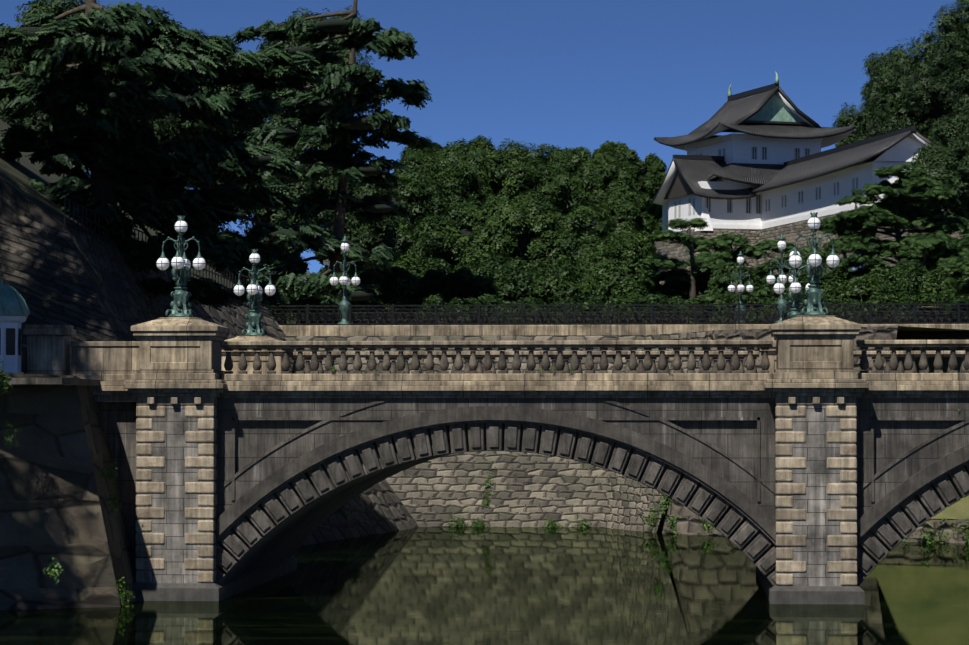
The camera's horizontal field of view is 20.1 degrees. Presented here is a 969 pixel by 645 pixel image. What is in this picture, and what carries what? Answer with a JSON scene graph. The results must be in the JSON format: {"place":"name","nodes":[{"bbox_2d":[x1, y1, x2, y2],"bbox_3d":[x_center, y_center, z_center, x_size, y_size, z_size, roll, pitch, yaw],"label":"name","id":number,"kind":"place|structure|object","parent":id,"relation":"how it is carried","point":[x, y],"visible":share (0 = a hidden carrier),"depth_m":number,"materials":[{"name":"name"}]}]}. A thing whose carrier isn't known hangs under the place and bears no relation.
{"place":"outdoors","nodes":[
{"label":"outdoors","id":0,"kind":"place"},
{"bbox_2d":[0,0,966,273],"label":"sky","id":1,"kind":"structure","parent":0,"point":[570,74],"materials":[{"name":"blue"}]},
{"bbox_2d":[0,527,968,644],"bbox_3d":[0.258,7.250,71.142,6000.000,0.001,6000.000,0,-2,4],"label":"water","id":2,"kind":"structure","parent":0,"point":[508,586],"depth_m":70.06,"materials":[{"name":"green liquid"}]},
{"bbox_2d":[0,373,136,609],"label":"stone retaining wall","id":3,"kind":"structure","parent":2,"relation":"in","point":[53,486],"depth_m":69.01,"materials":[{"name":"grey stone"}]},
{"bbox_2d":[0,279,29,373],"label":"guard box","id":4,"kind":"object","parent":3,"relation":"on","point":[14,311],"visible":0.94,"depth_m":71.23,"materials":[{"name":"paint"}]},
{"bbox_2d":[0,378,100,385],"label":"ledge","id":5,"kind":"object","parent":3,"relation":"on","point":[51,381],"visible":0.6,"depth_m":67.61,"materials":[{"name":"grey stone"}]},
{"bbox_2d":[21,325,138,380],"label":"end parapet","id":6,"kind":"structure","parent":3,"relation":"on","point":[53,350],"depth_m":72.06,"materials":[{"name":"beige stone"}]},
{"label":"deck","id":7,"kind":"structure","parent":3,"relation":"on","visible":0},
{"bbox_2d":[217,381,775,397],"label":"cornice","id":8,"kind":"structure","parent":7,"relation":"on","point":[495,389],"depth_m":71.09,"materials":[{"name":"beige stone"}]},
{"bbox_2d":[220,340,772,380],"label":"balustrade rails","id":9,"kind":"object","parent":8,"relation":"on","point":[527,376],"visible":0.88,"depth_m":71.34,"materials":[{"name":"beige stone"}]},
{"bbox_2d":[224,347,769,373],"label":"balcony balusters","id":10,"kind":"object","parent":9,"relation":"attached to","point":[502,364],"visible":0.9,"depth_m":71.49,"materials":[{"name":"beige stone"}]},
{"bbox_2d":[288,351,759,357],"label":"far balustrade","id":11,"kind":"object","parent":7,"relation":"on","point":[508,354],"visible":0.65,"depth_m":83.72,"materials":[{"name":"beige stone"}]},
{"bbox_2d":[854,351,965,356],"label":"far balustrade","id":12,"kind":"object","parent":7,"relation":"on","point":[913,353],"depth_m":82.86,"materials":[{"name":"beige stone"}]},
{"bbox_2d":[856,381,968,397],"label":"cornice","id":13,"kind":"structure","parent":7,"relation":"on","point":[917,389],"depth_m":70.29,"materials":[{"name":"beige stone"}]},
{"bbox_2d":[856,340,968,380],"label":"balustrade rails","id":14,"kind":"object","parent":13,"relation":"on","point":[914,376],"visible":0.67,"depth_m":70.56,"materials":[{"name":"beige stone"}]},
{"bbox_2d":[859,347,968,372],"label":"balcony balusters","id":15,"kind":"object","parent":14,"relation":"attached to","point":[908,364],"visible":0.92,"depth_m":70.68,"materials":[{"name":"beige stone"}]},
{"bbox_2d":[98,402,136,560],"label":"abutment wall","id":16,"kind":"structure","parent":2,"relation":"in","point":[118,419],"depth_m":72.30,"materials":[{"name":"grey stone"}]},
{"bbox_2d":[90,381,135,401],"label":"wing cornice","id":17,"kind":"structure","parent":16,"relation":"on","point":[109,391],"depth_m":71.86,"materials":[{"name":"beige stone"}]},
{"bbox_2d":[135,406,217,581],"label":"quoins","id":18,"kind":"object","parent":2,"relation":"in","point":[190,487],"visible":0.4,"depth_m":71.27,"materials":[{"name":"beige stone"}]},
{"bbox_2d":[131,317,229,379],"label":"pedestal","id":19,"kind":"object","parent":18,"relation":"on","point":[180,348],"visible":0.94,"depth_m":71.38,"materials":[{"name":"beige stone"}]},
{"bbox_2d":[156,215,205,316],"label":"lamp","id":20,"kind":"object","parent":19,"relation":"on","point":[180,304],"visible":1,"depth_m":72.11,"materials":[{"name":"green metal"}]},
{"bbox_2d":[222,336,295,373],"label":"pier pedestal","id":21,"kind":"object","parent":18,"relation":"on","point":[250,354],"visible":0.33,"depth_m":83.77,"materials":[{"name":"beige stone"}]},
{"bbox_2d":[233,249,275,335],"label":"lamp","id":22,"kind":"object","parent":21,"relation":"on","point":[254,325],"visible":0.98,"depth_m":84.47,"materials":[{"name":"green metal"}]},
{"bbox_2d":[214,398,776,544],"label":"span frame","id":23,"kind":"object","parent":18,"relation":"attached to","point":[642,425],"visible":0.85,"depth_m":71.09,"materials":[{"name":"grey stone"}]},
{"bbox_2d":[0,119,418,545],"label":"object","id":24,"kind":"structure","parent":2,"relation":"in","point":[54,270],"depth_m":92.78,"materials":[{"name":"grey stone"}]},
{"bbox_2d":[64,198,258,290],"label":"fence wall","id":25,"kind":"structure","parent":24,"relation":"on","point":[115,242],"depth_m":96.71,"materials":[{"name":"black metal"}]},
{"bbox_2d":[0,2,436,313],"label":"conifers","id":26,"kind":"object","parent":24,"relation":"on","point":[123,110],"visible":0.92,"depth_m":98.72,"materials":[{"name":"green plant"}]},
{"bbox_2d":[134,556,296,600],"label":"pier plinth","id":27,"kind":"structure","parent":2,"relation":"in","point":[216,591],"depth_m":71.12,"materials":[{"name":"grey stone"}]},
{"bbox_2d":[137,405,216,582],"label":"pier shaft","id":28,"kind":"object","parent":27,"relation":"on","point":[174,500],"visible":0.21,"depth_m":71.30,"materials":[{"name":"grey stone"}]},
{"bbox_2d":[123,380,226,404],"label":"pier capital","id":29,"kind":"object","parent":28,"relation":"on","point":[175,392],"visible":0.56,"depth_m":71.19,"materials":[{"name":"beige stone"}]},
{"bbox_2d":[0,356,968,606],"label":"weeds","id":30,"kind":"object","parent":2,"relation":"in","point":[706,526],"visible":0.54,"depth_m":102.78,"materials":[{"name":"green plant"}]},
{"bbox_2d":[284,331,704,532],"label":"stone wall","id":31,"kind":"structure","parent":2,"relation":"in","point":[532,490],"depth_m":117.90,"materials":[{"name":"grey stone"}]},
{"bbox_2d":[279,324,968,335],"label":"parapet","id":32,"kind":"structure","parent":31,"relation":"on","point":[464,330],"depth_m":120.94,"materials":[{"name":"beige stone"}]},
{"bbox_2d":[329,236,360,324],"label":"lamp","id":33,"kind":"object","parent":32,"relation":"on","point":[344,280],"visible":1,"depth_m":122.16,"materials":[{"name":"green metal"}]},
{"bbox_2d":[265,302,968,324],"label":"iron rail","id":34,"kind":"object","parent":32,"relation":"on","point":[652,308],"visible":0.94,"depth_m":121.15,"materials":[{"name":"black metal"}]},
{"bbox_2d":[298,309,968,324],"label":"iron rail","id":35,"kind":"object","parent":32,"relation":"on","point":[614,321],"visible":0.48,"depth_m":132.12,"materials":[{"name":"black metal"}]},
{"bbox_2d":[727,251,753,321],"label":"lamp","id":36,"kind":"object","parent":32,"relation":"on","point":[731,288],"visible":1,"depth_m":134.64,"materials":[{"name":"green metal"}]},
{"bbox_2d":[766,234,797,322],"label":"lamp","id":37,"kind":"object","parent":32,"relation":"on","point":[781,301],"visible":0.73,"depth_m":120.73,"materials":[{"name":"green metal"}]},
{"bbox_2d":[217,417,775,581],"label":"span body","id":38,"kind":"object","parent":2,"relation":"on","point":[735,439],"visible":0.17,"depth_m":71.79,"materials":[{"name":"grey stone"}]},
{"bbox_2d":[290,453,453,556],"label":"arch underside","id":39,"kind":"object","parent":38,"relation":"attached to","point":[347,502],"visible":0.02,"depth_m":84.33,"materials":[{"name":"grey stone"}]},
{"bbox_2d":[215,423,776,585],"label":"bridge arch","id":40,"kind":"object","parent":38,"relation":"attached to","point":[245,530],"visible":0.88,"depth_m":71.14,"materials":[{"name":"grey stone"}]},
{"bbox_2d":[756,567,864,603],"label":"pier plinth","id":41,"kind":"structure","parent":2,"relation":"in","point":[775,594],"depth_m":69.82,"materials":[{"name":"grey stone"}]},
{"bbox_2d":[776,405,855,585],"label":"pier shaft","id":42,"kind":"object","parent":41,"relation":"on","point":[816,476],"visible":0.43,"depth_m":70.08,"materials":[{"name":"grey stone"}]},
{"bbox_2d":[764,379,868,404],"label":"pier capital","id":43,"kind":"object","parent":42,"relation":"on","point":[815,391],"visible":0.83,"depth_m":69.98,"materials":[{"name":"beige stone"}]},
{"bbox_2d":[657,326,968,535],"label":"stone wall","id":44,"kind":"structure","parent":2,"relation":"in","point":[688,522],"depth_m":110.44,"materials":[{"name":"grey stone"}]},
{"bbox_2d":[775,406,856,584],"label":"quoins","id":45,"kind":"object","parent":2,"relation":"in","point":[832,488],"visible":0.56,"depth_m":70.05,"materials":[{"name":"beige stone"}]},
{"bbox_2d":[757,338,776,373],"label":"end post","id":46,"kind":"object","parent":45,"relation":"on","point":[771,351],"visible":0.17,"depth_m":82.58,"materials":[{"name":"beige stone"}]},
{"bbox_2d":[773,247,811,318],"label":"lamp","id":47,"kind":"object","parent":46,"relation":"on","point":[795,288],"visible":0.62,"depth_m":83.25,"materials":[{"name":"green metal"}]},
{"bbox_2d":[769,316,860,378],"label":"pedestal","id":48,"kind":"object","parent":45,"relation":"on","point":[814,347],"visible":1,"depth_m":70.15,"materials":[{"name":"beige stone"}]},
{"bbox_2d":[788,212,839,315],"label":"lamp","id":49,"kind":"object","parent":48,"relation":"on","point":[814,302],"visible":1,"depth_m":70.88,"materials":[{"name":"green metal"}]},
{"bbox_2d":[855,398,968,543],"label":"span frame","id":50,"kind":"object","parent":45,"relation":"attached to","point":[886,491],"visible":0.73,"depth_m":70.40,"materials":[{"name":"grey stone"}]},
{"bbox_2d":[857,417,968,576],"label":"span body","id":51,"kind":"object","parent":2,"relation":"on","point":[894,440],"visible":0.06,"depth_m":70.56,"materials":[{"name":"grey stone"}]},
{"bbox_2d":[856,463,968,585],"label":"bridge arch","id":52,"kind":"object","parent":51,"relation":"attached to","point":[886,534],"visible":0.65,"depth_m":70.28,"materials":[{"name":"grey stone"}]},
{"bbox_2d":[902,519,968,542],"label":"stone wall","id":53,"kind":"structure","parent":2,"relation":"in","point":[945,525],"depth_m":102.99,"materials":[{"name":"grey stone"}]},
{"bbox_2d":[896,332,968,518],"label":"bank grass","id":54,"kind":"structure","parent":53,"relation":"on","point":[959,509],"depth_m":112.81,"materials":[{"name":"green plant"}]},
{"bbox_2d":[0,0,968,314],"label":"tree branches","id":55,"kind":"object","parent":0,"point":[106,186],"visible":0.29,"depth_m":133.97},
{"bbox_2d":[292,357,756,373],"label":"balusters","id":56,"kind":"object","parent":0,"point":[479,369],"visible":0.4,"depth_m":83.85,"materials":[{"name":"beige stone"}]},
{"bbox_2d":[662,133,822,231],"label":"yagura walls","id":57,"kind":"structure","parent":0,"point":[735,213],"depth_m":249.21,"materials":[{"name":"white paint"}]},
{"bbox_2d":[653,157,755,205],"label":"lower roof","id":58,"kind":"structure","parent":57,"relation":"on","point":[693,173],"depth_m":248.24,"materials":[{"name":"grey tile"}]},
{"bbox_2d":[664,71,820,199],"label":"yagura gables","id":59,"kind":"object","parent":57,"relation":"on","point":[775,109],"visible":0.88,"depth_m":250.67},
{"bbox_2d":[702,163,784,185],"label":"roof","id":60,"kind":"structure","parent":57,"relation":"on","point":[756,174],"depth_m":247.45,"materials":[{"name":"grey tile"}]},
{"bbox_2d":[654,121,856,150],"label":"roof","id":61,"kind":"structure","parent":57,"relation":"on","point":[830,136],"depth_m":249.99,"materials":[{"name":"grey tile"}]},
{"bbox_2d":[689,86,818,133],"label":"upper roof gable","id":62,"kind":"structure","parent":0,"point":[733,111],"depth_m":254.79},
{"bbox_2d":[761,161,914,228],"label":"tamon walls","id":63,"kind":"structure","parent":0,"point":[802,200],"depth_m":232.27,"materials":[{"name":"paint"}]},
{"bbox_2d":[751,130,934,193],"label":"roof","id":64,"kind":"structure","parent":63,"relation":"on","point":[822,165],"depth_m":230.78,"materials":[{"name":"tile"}]},
{"bbox_2d":[784,126,925,165],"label":"tamon ridge","id":65,"kind":"structure","parent":0,"point":[905,148],"depth_m":219.92,"materials":[{"name":"tile"}]},
{"bbox_2d":[853,357,964,372],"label":"balusters","id":66,"kind":"object","parent":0,"point":[900,369],"visible":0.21,"depth_m":82.98,"materials":[{"name":"beige stone"}]},
{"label":"hill","id":67,"kind":"structure","parent":0,"visible":0},
{"bbox_2d":[0,0,398,284],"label":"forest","id":68,"kind":"object","parent":67,"relation":"on","point":[369,238],"visible":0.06,"depth_m":159.50,"materials":[{"name":"green plant"}]},
{"bbox_2d":[320,259,330,322],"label":"lamp","id":69,"kind":"object","parent":67,"relation":"on","point":[326,263],"visible":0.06,"depth_m":136.15,"materials":[{"name":"green metal"}]},
{"bbox_2d":[0,19,968,321],"bbox_3d":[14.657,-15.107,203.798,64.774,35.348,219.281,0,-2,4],"label":"pine tree","id":70,"kind":"object","parent":67,"relation":"on","point":[324,25],"depth_m":131.28,"materials":[{"name":"green plant"}]},
{"bbox_2d":[261,135,968,324],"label":"forest","id":71,"kind":"object","parent":67,"relation":"on","point":[552,197],"visible":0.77,"depth_m":183.67,"materials":[{"name":"green plant"}]},
{"bbox_2d":[654,210,876,324],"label":"stone wall","id":72,"kind":"structure","parent":67,"relation":"on","point":[790,232],"depth_m":245.24,"materials":[{"name":"grey stone"}]},
{"bbox_2d":[634,163,968,316],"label":"pines","id":73,"kind":"object","parent":67,"relation":"on","point":[948,254],"visible":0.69,"depth_m":151.89,"materials":[{"name":"green plant"}]},
{"bbox_2d":[831,0,968,230],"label":"forest","id":74,"kind":"object","parent":67,"relation":"on","point":[948,136],"visible":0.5,"depth_m":271.34,"materials":[{"name":"green plant"}]},
{"bbox_2d":[875,226,962,323],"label":"stone wall","id":75,"kind":"structure","parent":67,"relation":"on","point":[880,236],"depth_m":213.74,"materials":[{"name":"grey stone"}]}
]}

